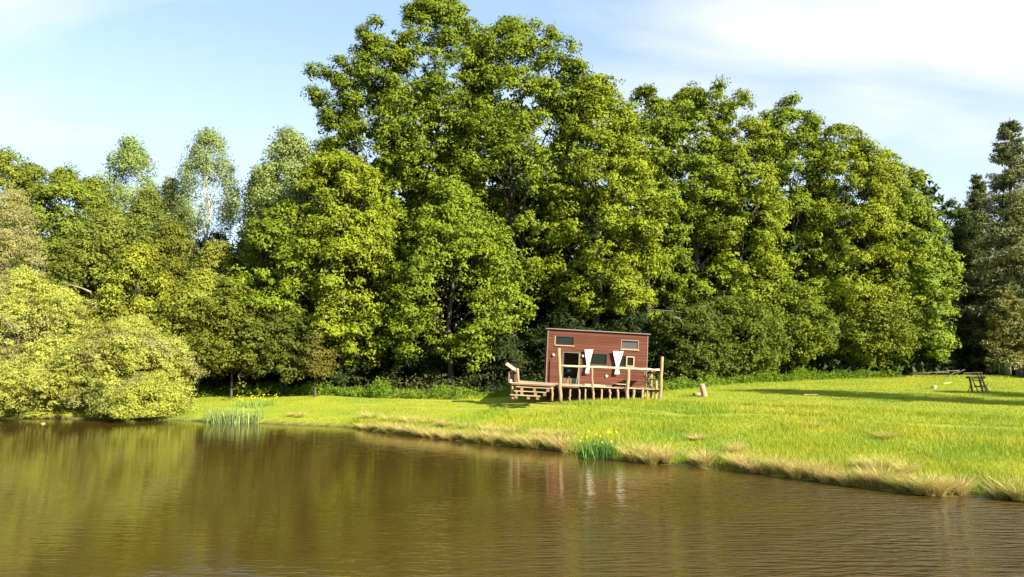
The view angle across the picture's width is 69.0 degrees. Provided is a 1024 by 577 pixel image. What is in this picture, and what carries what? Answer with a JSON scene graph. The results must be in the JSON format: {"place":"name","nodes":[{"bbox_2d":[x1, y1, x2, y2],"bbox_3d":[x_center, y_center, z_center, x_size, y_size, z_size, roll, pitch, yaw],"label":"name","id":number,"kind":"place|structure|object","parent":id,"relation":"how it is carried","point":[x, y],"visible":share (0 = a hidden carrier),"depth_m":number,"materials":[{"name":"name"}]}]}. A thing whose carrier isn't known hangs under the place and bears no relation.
{"place":"outdoors","nodes":[
{"label":"outdoors","id":0,"kind":"place"},
{"bbox_2d":[0,419,1023,576],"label":"pond water","id":1,"kind":"structure","parent":0,"point":[118,498],"depth_m":17.57,"materials":[{"name":"liquid"}]},
{"bbox_2d":[203,405,268,423],"bbox_3d":[-15.130,6.849,40.761,3.749,1.005,1.639,0,-5,0],"label":"reed bed","id":2,"kind":"object","parent":1,"relation":"on","point":[229,418],"visible":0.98,"depth_m":40.65,"materials":[{"name":"green plant"}]},
{"bbox_2d":[0,374,1023,501],"bbox_3d":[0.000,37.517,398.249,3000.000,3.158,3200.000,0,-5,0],"label":"meadow","id":3,"kind":"structure","parent":0,"point":[521,403],"depth_m":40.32,"materials":[{"name":"plant"}]},
{"bbox_2d":[0,145,55,341],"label":"ash tree","id":4,"kind":"object","parent":3,"relation":"on","point":[11,172],"visible":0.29,"depth_m":58.32,"materials":[{"name":"green plant"}]},
{"bbox_2d":[0,162,57,384],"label":"ash tree","id":5,"kind":"object","parent":3,"relation":"on","point":[35,172],"visible":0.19,"depth_m":60.15,"materials":[{"name":"green plant"}]},
{"bbox_2d":[0,186,60,362],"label":"willow tree","id":6,"kind":"object","parent":3,"relation":"on","point":[13,195],"visible":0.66,"depth_m":52.03,"materials":[{"name":"green plant"}]},
{"bbox_2d":[0,339,102,422],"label":"willow bush","id":7,"kind":"object","parent":3,"relation":"on","point":[11,378],"visible":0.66,"depth_m":42.03,"materials":[{"name":"green plant"}]},
{"bbox_2d":[0,159,116,386],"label":"ash tree","id":8,"kind":"object","parent":3,"relation":"on","point":[64,184],"visible":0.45,"depth_m":57.49,"materials":[{"name":"green plant"}]},
{"bbox_2d":[0,264,126,405],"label":"willow bush","id":9,"kind":"object","parent":3,"relation":"on","point":[60,304],"visible":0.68,"depth_m":45.39,"materials":[{"name":"green plant"}]},
{"bbox_2d":[39,176,120,338],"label":"ash tree","id":10,"kind":"object","parent":3,"relation":"on","point":[93,184],"visible":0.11,"depth_m":61.05,"materials":[{"name":"green plant"}]},
{"bbox_2d":[16,205,167,374],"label":"sallow tree","id":11,"kind":"object","parent":3,"relation":"on","point":[108,229],"visible":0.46,"depth_m":53.61,"materials":[{"name":"green plant"}]},
{"bbox_2d":[81,131,163,375],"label":"birch tree","id":12,"kind":"object","parent":3,"relation":"on","point":[126,155],"visible":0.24,"depth_m":66.19,"materials":[{"name":"green plant"}]},
{"bbox_2d":[40,313,210,409],"bbox_3d":[-23.396,4.567,45.481,9.306,6.239,8.595,2,-5,-25],"label":"willow bush","id":13,"kind":"object","parent":3,"relation":"on","point":[118,338],"visible":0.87,"depth_m":43.54,"materials":[{"name":"green plant"}]},
{"bbox_2d":[82,241,183,373],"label":"sallow tree","id":14,"kind":"object","parent":3,"relation":"on","point":[133,257],"visible":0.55,"depth_m":51.10,"materials":[{"name":"green plant"}]},
{"bbox_2d":[82,372,198,418],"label":"willow bush","id":15,"kind":"object","parent":3,"relation":"on","point":[130,390],"visible":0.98,"depth_m":41.77,"materials":[{"name":"green plant"}]},
{"bbox_2d":[95,188,186,371],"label":"ash tree","id":16,"kind":"object","parent":3,"relation":"on","point":[147,205],"visible":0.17,"depth_m":59.96,"materials":[{"name":"green plant"}]},
{"bbox_2d":[113,219,200,354],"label":"sallow tree","id":17,"kind":"object","parent":3,"relation":"on","point":[170,229],"visible":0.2,"depth_m":56.48,"materials":[{"name":"green plant"}]},
{"bbox_2d":[152,174,199,312],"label":"birch tree","id":18,"kind":"object","parent":3,"relation":"on","point":[169,185],"visible":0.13,"depth_m":66.28,"materials":[{"name":"green plant"}]},
{"bbox_2d":[142,266,243,397],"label":"sallow tree","id":19,"kind":"object","parent":3,"relation":"on","point":[198,282],"visible":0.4,"depth_m":49.34,"materials":[{"name":"green plant"}]},
{"bbox_2d":[168,238,246,388],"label":"sallow tree","id":20,"kind":"object","parent":3,"relation":"on","point":[211,256],"visible":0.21,"depth_m":54.56,"materials":[{"name":"green plant"}]},
{"bbox_2d":[167,125,248,381],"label":"birch tree","id":21,"kind":"object","parent":3,"relation":"on","point":[207,137],"visible":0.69,"depth_m":64.46,"materials":[{"name":"green plant"}]},
{"bbox_2d":[171,277,288,397],"bbox_3d":[-18.646,3.514,50.537,8.449,8.545,8.114,0,-5,0],"label":"hazel bush","id":22,"kind":"object","parent":3,"relation":"on","point":[229,311],"visible":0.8,"depth_m":48.23,"materials":[{"name":"green plant"}]},
{"bbox_2d":[232,393,276,407],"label":"iris clump","id":23,"kind":"object","parent":3,"relation":"on","point":[256,403],"visible":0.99,"depth_m":45.32,"materials":[{"name":"green plant"}]},
{"bbox_2d":[235,158,286,386],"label":"birch tree","id":24,"kind":"object","parent":3,"relation":"on","point":[245,214],"visible":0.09,"depth_m":56.71,"materials":[{"name":"green plant"}]},
{"bbox_2d":[234,225,289,385],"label":"ash tree","id":25,"kind":"object","parent":3,"relation":"on","point":[241,244],"visible":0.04,"depth_m":56.36,"materials":[{"name":"green plant"}]},
{"bbox_2d":[215,198,340,387],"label":"oak tree","id":26,"kind":"object","parent":3,"relation":"on","point":[268,232],"visible":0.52,"depth_m":51.13,"materials":[{"name":"green plant"}]},
{"bbox_2d":[222,293,342,390],"bbox_3d":[-15.806,3.919,50.712,8.257,7.495,6.628,2,-5,-20],"label":"hazel bush","id":27,"kind":"object","parent":3,"relation":"on","point":[279,323],"visible":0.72,"depth_m":49.31,"materials":[{"name":"green plant"}]},
{"bbox_2d":[233,123,335,297],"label":"birch tree","id":28,"kind":"object","parent":3,"relation":"on","point":[291,147],"visible":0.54,"depth_m":55.78,"materials":[{"name":"green plant"}]},
{"bbox_2d":[289,326,340,396],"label":"sapling tree","id":29,"kind":"object","parent":3,"relation":"on","point":[312,355],"visible":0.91,"depth_m":48.85,"materials":[{"name":"green plant"}]},
{"bbox_2d":[274,147,408,387],"bbox_3d":[-11.729,-1.196,52.341,9.175,17.678,9.742,0,-5,0],"label":"oak tree","id":30,"kind":"object","parent":3,"relation":"on","point":[366,234],"visible":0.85,"depth_m":50.80,"materials":[{"name":"green plant"}]},
{"bbox_2d":[311,310,406,386],"bbox_3d":[-11.194,4.604,54.140,6.906,6.184,6.839,0,-5,0],"label":"holly bush","id":31,"kind":"object","parent":3,"relation":"on","point":[362,359],"visible":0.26,"depth_m":52.57,"materials":[{"name":"green plant"}]},
{"bbox_2d":[300,14,447,384],"bbox_3d":[-10.302,-6.686,58.729,12.089,29.284,10.907,0,-5,0],"label":"oak tree","id":32,"kind":"object","parent":3,"relation":"on","point":[363,71],"visible":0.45,"depth_m":57.36,"materials":[{"name":"green plant"}]},
{"bbox_2d":[365,317,467,385],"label":"holly bush","id":33,"kind":"object","parent":3,"relation":"on","point":[438,363],"visible":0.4,"depth_m":53.87,"materials":[{"name":"green plant"}]},
{"bbox_2d":[359,0,523,384],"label":"oak tree","id":34,"kind":"object","parent":3,"relation":"on","point":[421,13],"visible":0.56,"depth_m":57.28,"materials":[{"name":"green plant"}]},
{"bbox_2d":[359,176,550,388],"bbox_3d":[-4.321,-0.352,53.477,11.868,15.736,11.342,4,-6,-36],"label":"oak tree","id":35,"kind":"object","parent":3,"relation":"on","point":[485,241],"visible":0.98,"depth_m":51.15,"materials":[{"name":"green plant"}]},
{"bbox_2d":[465,425,500,440],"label":"rush tussock","id":36,"kind":"object","parent":3,"relation":"on","point":[479,432],"visible":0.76,"depth_m":31.44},
{"bbox_2d":[453,322,540,387],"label":"holly bush","id":37,"kind":"object","parent":3,"relation":"on","point":[508,350],"visible":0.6,"depth_m":52.37,"materials":[{"name":"green plant"}]},
{"bbox_2d":[3,60,1016,382],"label":"wood","id":38,"kind":"object","parent":3,"relation":"on","point":[829,364],"visible":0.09,"depth_m":63.60,"materials":[{"name":"green plant"}]},
{"bbox_2d":[423,14,600,383],"bbox_3d":[-0.011,-7.107,58.249,13.636,29.770,12.808,1,-5,-17],"label":"oak tree","id":39,"kind":"object","parent":3,"relation":"on","point":[517,33],"visible":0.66,"depth_m":56.41,"materials":[{"name":"green plant"}]},
{"bbox_2d":[3,327,1022,381],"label":"deep undergrowth","id":40,"kind":"object","parent":3,"relation":"on","point":[963,359],"visible":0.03,"depth_m":64.87,"materials":[{"name":"green plant"}]},
{"bbox_2d":[510,386,553,399],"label":"pallet steps","id":41,"kind":"structure","parent":3,"relation":"on","point":[521,391],"depth_m":39.44,"materials":[{"name":"brown wood"}]},
{"bbox_2d":[515,429,552,448],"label":"rush tussock","id":42,"kind":"object","parent":3,"relation":"on","point":[536,446],"visible":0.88,"depth_m":29.54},
{"bbox_2d":[182,365,901,398],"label":"nettle bank","id":43,"kind":"structure","parent":3,"relation":"on","point":[384,388],"depth_m":50.75,"materials":[{"name":"green plant"}]},
{"bbox_2d":[537,433,573,450],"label":"rush tussock","id":44,"kind":"object","parent":3,"relation":"on","point":[549,446],"visible":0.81,"depth_m":29.06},
{"bbox_2d":[178,363,943,392],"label":"bramble floor","id":45,"kind":"structure","parent":3,"relation":"on","point":[397,381],"depth_m":51.74,"materials":[{"name":"green plant"}]},
{"bbox_2d":[519,306,604,381],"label":"holly bush","id":46,"kind":"object","parent":3,"relation":"on","point":[563,319],"visible":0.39,"depth_m":53.99,"materials":[{"name":"green plant"}]},
{"bbox_2d":[543,434,581,451],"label":"rush tussock","id":47,"kind":"object","parent":3,"relation":"on","point":[565,448],"visible":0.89,"depth_m":28.64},
{"bbox_2d":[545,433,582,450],"bbox_3d":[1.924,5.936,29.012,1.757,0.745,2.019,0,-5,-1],"label":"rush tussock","id":48,"kind":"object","parent":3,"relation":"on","point":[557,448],"visible":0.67,"depth_m":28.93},
{"bbox_2d":[509,348,663,401],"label":"wooden terrace","id":49,"kind":"structure","parent":3,"relation":"on","point":[560,385],"depth_m":40.52,"materials":[{"name":"brown wood"}]},
{"bbox_2d":[505,362,516,381],"bbox_3d":[-0.021,4.630,41.230,0.740,1.059,0.750,3,-5,0],"label":"lidded box","id":50,"kind":"object","parent":49,"relation":"on","point":[513,377],"visible":0.91,"depth_m":40.91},
{"bbox_2d":[538,328,650,399],"bbox_3d":[4.656,4.697,43.951,6.436,4.369,2.717,3,-5,0],"label":"red cabin","id":51,"kind":"object","parent":3,"relation":"on","point":[572,344],"visible":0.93,"depth_m":42.83,"materials":[{"name":"brown wood"}]},
{"bbox_2d":[554,336,574,346],"bbox_3d":[3.029,3.027,42.884,1.151,0.567,0.150,3,-5,0],"label":"window","id":52,"kind":"structure","parent":51,"relation":"in","point":[560,340],"depth_m":42.93,"materials":[{"name":"clear glass"}]},
{"bbox_2d":[584,349,593,373],"bbox_3d":[4.369,4.176,42.674,0.526,1.405,0.210,3,-5,0],"label":"tied curtain","id":53,"kind":"object","parent":51,"relation":"attached to","point":[588,353],"visible":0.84,"depth_m":42.62,"materials":[{"name":"fabric"}]},
{"bbox_2d":[589,353,606,365],"bbox_3d":[4.954,4.088,42.792,1.076,0.715,0.150,3,-5,0],"label":"window","id":54,"kind":"structure","parent":51,"relation":"in","point":[597,359],"depth_m":42.83,"materials":[{"name":"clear glass"}]},
{"bbox_2d":[613,351,623,374],"bbox_3d":[6.049,4.247,42.668,0.647,1.372,0.210,3,-5,0],"label":"tied curtain","id":55,"kind":"object","parent":51,"relation":"attached to","point":[617,356],"visible":0.93,"depth_m":42.62,"materials":[{"name":"fabric"}]},
{"bbox_2d":[619,355,634,367],"bbox_3d":[6.571,4.206,42.782,1.002,0.696,0.150,3,-5,0],"label":"window","id":56,"kind":"structure","parent":51,"relation":"in","point":[626,361],"depth_m":42.81,"materials":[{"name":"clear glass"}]},
{"bbox_2d":[620,340,638,350],"bbox_3d":[6.777,3.256,42.864,1.094,0.586,0.150,3,-5,0],"label":"window","id":57,"kind":"structure","parent":51,"relation":"in","point":[625,344],"depth_m":42.88,"materials":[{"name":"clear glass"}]},
{"bbox_2d":[572,430,621,459],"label":"iris clump","id":58,"kind":"object","parent":3,"relation":"on","point":[597,450],"visible":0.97,"depth_m":26.82,"materials":[{"name":"green plant"}]},
{"bbox_2d":[530,72,686,330],"bbox_3d":[6.951,-4.595,56.073,11.073,24.234,9.339,-4,-6,37],"label":"oak tree","id":59,"kind":"object","parent":3,"relation":"on","point":[595,92],"visible":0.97,"depth_m":54.75,"materials":[{"name":"green plant"}]},
{"bbox_2d":[611,436,660,461],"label":"rush tussock","id":60,"kind":"object","parent":3,"relation":"on","point":[630,456],"visible":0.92,"depth_m":26.02,"materials":[{"name":"plant"}]},
{"bbox_2d":[600,304,674,377],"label":"holly bush","id":61,"kind":"object","parent":3,"relation":"on","point":[635,321],"visible":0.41,"depth_m":54.69,"materials":[{"name":"green plant"}]},
{"bbox_2d":[590,82,696,378],"bbox_3d":[10.853,-4.547,60.359,8.809,24.591,9.048,0,-5,0],"label":"oak tree","id":62,"kind":"object","parent":3,"relation":"on","point":[654,122],"visible":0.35,"depth_m":59.26,"materials":[{"name":"green plant"}]},
{"bbox_2d":[625,438,689,463],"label":"rush tussock","id":63,"kind":"object","parent":3,"relation":"on","point":[648,459],"visible":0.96,"depth_m":25.53,"materials":[{"name":"plant"}]},
{"bbox_2d":[650,444,685,462],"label":"rush tussock","id":64,"kind":"object","parent":3,"relation":"on","point":[669,458],"visible":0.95,"depth_m":25.43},
{"bbox_2d":[644,301,739,380],"bbox_3d":[12.696,4.089,53.713,7.074,6.440,6.976,0,-5,0],"label":"elder bush","id":65,"kind":"object","parent":3,"relation":"on","point":[702,324],"visible":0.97,"depth_m":52.20,"materials":[{"name":"green plant"}]},
{"bbox_2d":[649,74,753,378],"bbox_3d":[14.863,-4.806,61.422,8.846,25.183,8.628,3,-6,-30],"label":"oak tree","id":66,"kind":"object","parent":3,"relation":"on","point":[681,103],"visible":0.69,"depth_m":59.86,"materials":[{"name":"green plant"}]},
{"bbox_2d":[678,442,725,466],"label":"rush tussock","id":67,"kind":"object","parent":3,"relation":"on","point":[705,460],"visible":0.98,"depth_m":24.95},
{"bbox_2d":[717,438,754,453],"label":"rush tussock","id":68,"kind":"object","parent":3,"relation":"on","point":[737,448],"visible":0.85,"depth_m":25.34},
{"bbox_2d":[716,445,759,467],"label":"rush tussock","id":69,"kind":"object","parent":3,"relation":"on","point":[732,463],"visible":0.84,"depth_m":24.18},
{"bbox_2d":[681,294,797,377],"bbox_3d":[17.077,3.952,56.844,8.740,7.056,8.331,5,-7,-44],"label":"elder bush","id":70,"kind":"object","parent":3,"relation":"on","point":[760,323],"visible":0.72,"depth_m":54.86,"materials":[{"name":"green plant"}]},
{"bbox_2d":[683,88,801,374],"bbox_3d":[18.914,-4.575,61.004,9.090,24.567,9.595,0,-5,0],"label":"oak tree","id":71,"kind":"object","parent":3,"relation":"on","point":[759,130],"visible":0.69,"depth_m":59.91,"materials":[{"name":"green plant"}]},
{"bbox_2d":[724,450,761,470],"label":"rush tussock","id":72,"kind":"object","parent":3,"relation":"on","point":[741,466],"visible":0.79,"depth_m":23.86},
{"bbox_2d":[737,454,773,472],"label":"rush tussock","id":73,"kind":"object","parent":3,"relation":"on","point":[753,469],"visible":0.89,"depth_m":23.52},
{"bbox_2d":[743,458,769,473],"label":"rush tussock","id":74,"kind":"object","parent":3,"relation":"on","point":[765,470],"visible":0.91,"depth_m":23.30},
{"bbox_2d":[753,450,800,473],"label":"rush tussock","id":75,"kind":"object","parent":3,"relation":"on","point":[772,467],"visible":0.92,"depth_m":23.19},
{"bbox_2d":[729,275,841,373],"bbox_3d":[22.009,3.267,59.594,8.664,8.694,8.688,-4,-7,42],"label":"hazel bush","id":76,"kind":"object","parent":3,"relation":"on","point":[818,328],"visible":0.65,"depth_m":57.42,"materials":[{"name":"green plant"}]},
{"bbox_2d":[776,455,821,478],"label":"rush tussock","id":77,"kind":"object","parent":3,"relation":"on","point":[789,471],"visible":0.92,"depth_m":22.52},
{"bbox_2d":[773,457,825,476],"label":"rush tussock","id":78,"kind":"object","parent":3,"relation":"on","point":[801,466],"visible":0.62,"depth_m":22.49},
{"bbox_2d":[750,91,850,370],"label":"oak tree","id":79,"kind":"object","parent":3,"relation":"on","point":[808,129],"visible":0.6,"depth_m":62.09,"materials":[{"name":"green plant"}]},
{"bbox_2d":[793,458,840,480],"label":"rush tussock","id":80,"kind":"object","parent":3,"relation":"on","point":[811,476],"visible":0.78,"depth_m":22.10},
{"bbox_2d":[795,457,847,482],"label":"rush tussock","id":81,"kind":"object","parent":3,"relation":"on","point":[824,479],"visible":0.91,"depth_m":21.85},
{"bbox_2d":[791,298,881,360],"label":"hazel bush","id":82,"kind":"object","parent":3,"relation":"on","point":[845,330],"visible":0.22,"depth_m":59.62,"materials":[{"name":"green plant"}]},
{"bbox_2d":[823,467,867,485],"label":"rush tussock","id":83,"kind":"object","parent":3,"relation":"on","point":[845,483],"visible":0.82,"depth_m":21.41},
{"bbox_2d":[790,123,913,369],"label":"oak tree","id":84,"kind":"object","parent":3,"relation":"on","point":[856,151],"visible":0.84,"depth_m":60.81,"materials":[{"name":"green plant"}]},
{"bbox_2d":[834,466,872,486],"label":"rush tussock","id":85,"kind":"object","parent":3,"relation":"on","point":[853,483],"visible":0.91,"depth_m":21.22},
{"bbox_2d":[837,466,874,485],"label":"rush tussock","id":86,"kind":"object","parent":3,"relation":"on","point":[861,481],"visible":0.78,"depth_m":21.10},
{"bbox_2d":[847,452,877,468],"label":"rush tussock","id":87,"kind":"object","parent":3,"relation":"on","point":[858,462],"visible":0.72,"depth_m":22.18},
{"bbox_2d":[840,462,900,485],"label":"rush tussock","id":88,"kind":"object","parent":3,"relation":"on","point":[870,480],"visible":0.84,"depth_m":20.91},
{"bbox_2d":[818,280,927,368],"bbox_3d":[29.487,3.509,61.669,8.473,8.415,8.598,-4,-6,39],"label":"hazel bush","id":89,"kind":"object","parent":3,"relation":"on","point":[903,332],"visible":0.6,"depth_m":59.13,"materials":[{"name":"green plant"}]},
{"bbox_2d":[844,458,919,486],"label":"rush tussock","id":90,"kind":"object","parent":3,"relation":"on","point":[880,480],"visible":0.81,"depth_m":20.77,"materials":[{"name":"plant"}]},
{"bbox_2d":[856,449,907,470],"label":"rush tussock","id":91,"kind":"object","parent":3,"relation":"on","point":[885,464],"visible":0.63,"depth_m":21.66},
{"bbox_2d":[831,149,943,372],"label":"oak tree","id":92,"kind":"object","parent":3,"relation":"on","point":[901,182],"visible":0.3,"depth_m":62.00,"materials":[{"name":"green plant"}]},
{"bbox_2d":[865,466,919,488],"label":"rush tussock","id":93,"kind":"object","parent":3,"relation":"on","point":[889,485],"visible":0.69,"depth_m":20.58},
{"bbox_2d":[878,471,910,491],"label":"rush tussock","id":94,"kind":"object","parent":3,"relation":"on","point":[897,488],"visible":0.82,"depth_m":20.27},
{"bbox_2d":[877,453,931,474],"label":"rush tussock","id":95,"kind":"object","parent":3,"relation":"on","point":[912,469],"visible":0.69,"depth_m":21.11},
{"bbox_2d":[889,470,944,494],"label":"rush tussock","id":96,"kind":"object","parent":3,"relation":"on","point":[915,490],"visible":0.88,"depth_m":19.96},
{"bbox_2d":[873,187,965,375],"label":"maple tree","id":97,"kind":"object","parent":3,"relation":"on","point":[937,248],"visible":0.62,"depth_m":61.20,"materials":[{"name":"green plant"}]},
{"bbox_2d":[905,471,960,495],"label":"rush tussock","id":98,"kind":"object","parent":3,"relation":"on","point":[930,493],"visible":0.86,"depth_m":19.74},
{"bbox_2d":[904,467,973,496],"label":"rush tussock","id":99,"kind":"object","parent":3,"relation":"on","point":[944,492],"visible":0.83,"depth_m":19.70,"materials":[{"name":"plant"}]},
{"bbox_2d":[926,473,969,494],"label":"rush tussock","id":100,"kind":"object","parent":3,"relation":"on","point":[952,492],"visible":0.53,"depth_m":19.81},
{"bbox_2d":[939,471,985,495],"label":"rush tussock","id":101,"kind":"object","parent":3,"relation":"on","point":[963,491],"visible":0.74,"depth_m":19.80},
{"bbox_2d":[938,197,987,335],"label":"oak tree","id":102,"kind":"object","parent":3,"relation":"on","point":[959,230],"visible":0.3,"depth_m":68.97,"materials":[{"name":"green plant"}]},
{"bbox_2d":[944,259,984,345],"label":"spruce tree","id":103,"kind":"object","parent":3,"relation":"on","point":[964,301],"visible":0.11,"depth_m":68.67,"materials":[{"name":"green plant"}]},
{"bbox_2d":[966,372,989,392],"bbox_3d":[27.005,5.464,43.347,1.438,1.194,0.692,0,-5,0],"label":"saw trestle","id":104,"kind":"object","parent":3,"relation":"on","point":[980,379],"visible":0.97,"depth_m":43.17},
{"bbox_2d":[963,172,1001,314],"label":"spruce tree","id":105,"kind":"object","parent":3,"relation":"on","point":[971,202],"visible":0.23,"depth_m":70.43,"materials":[{"name":"green plant"}]},
{"bbox_2d":[951,117,1023,346],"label":"spruce tree","id":106,"kind":"object","parent":3,"relation":"on","point":[1008,263],"visible":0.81,"depth_m":64.48,"materials":[{"name":"green plant"}]},
{"bbox_2d":[968,471,1023,500],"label":"rush tussock","id":107,"kind":"object","parent":3,"relation":"on","point":[1017,494],"visible":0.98,"depth_m":19.14,"materials":[{"name":"plant"}]},
{"bbox_2d":[969,474,1023,498],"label":"rush tussock","id":108,"kind":"object","parent":3,"relation":"on","point":[1002,495],"visible":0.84,"depth_m":19.54,"materials":[{"name":"plant"}]},
{"bbox_2d":[970,283,1023,372],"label":"bush","id":109,"kind":"object","parent":3,"relation":"on","point":[1005,343],"visible":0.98,"depth_m":61.21,"materials":[{"name":"green plant"}]},
{"bbox_2d":[999,362,1021,376],"bbox_3d":[40.252,6.543,60.201,0.909,1.264,1.468,0,-5,0],"label":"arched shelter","id":110,"kind":"object","parent":3,"relation":"on","point":[1010,372],"visible":0.73,"depth_m":60.01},
{"bbox_2d":[0,0,1023,333],"label":"sky","id":111,"kind":"structure","parent":0,"point":[933,82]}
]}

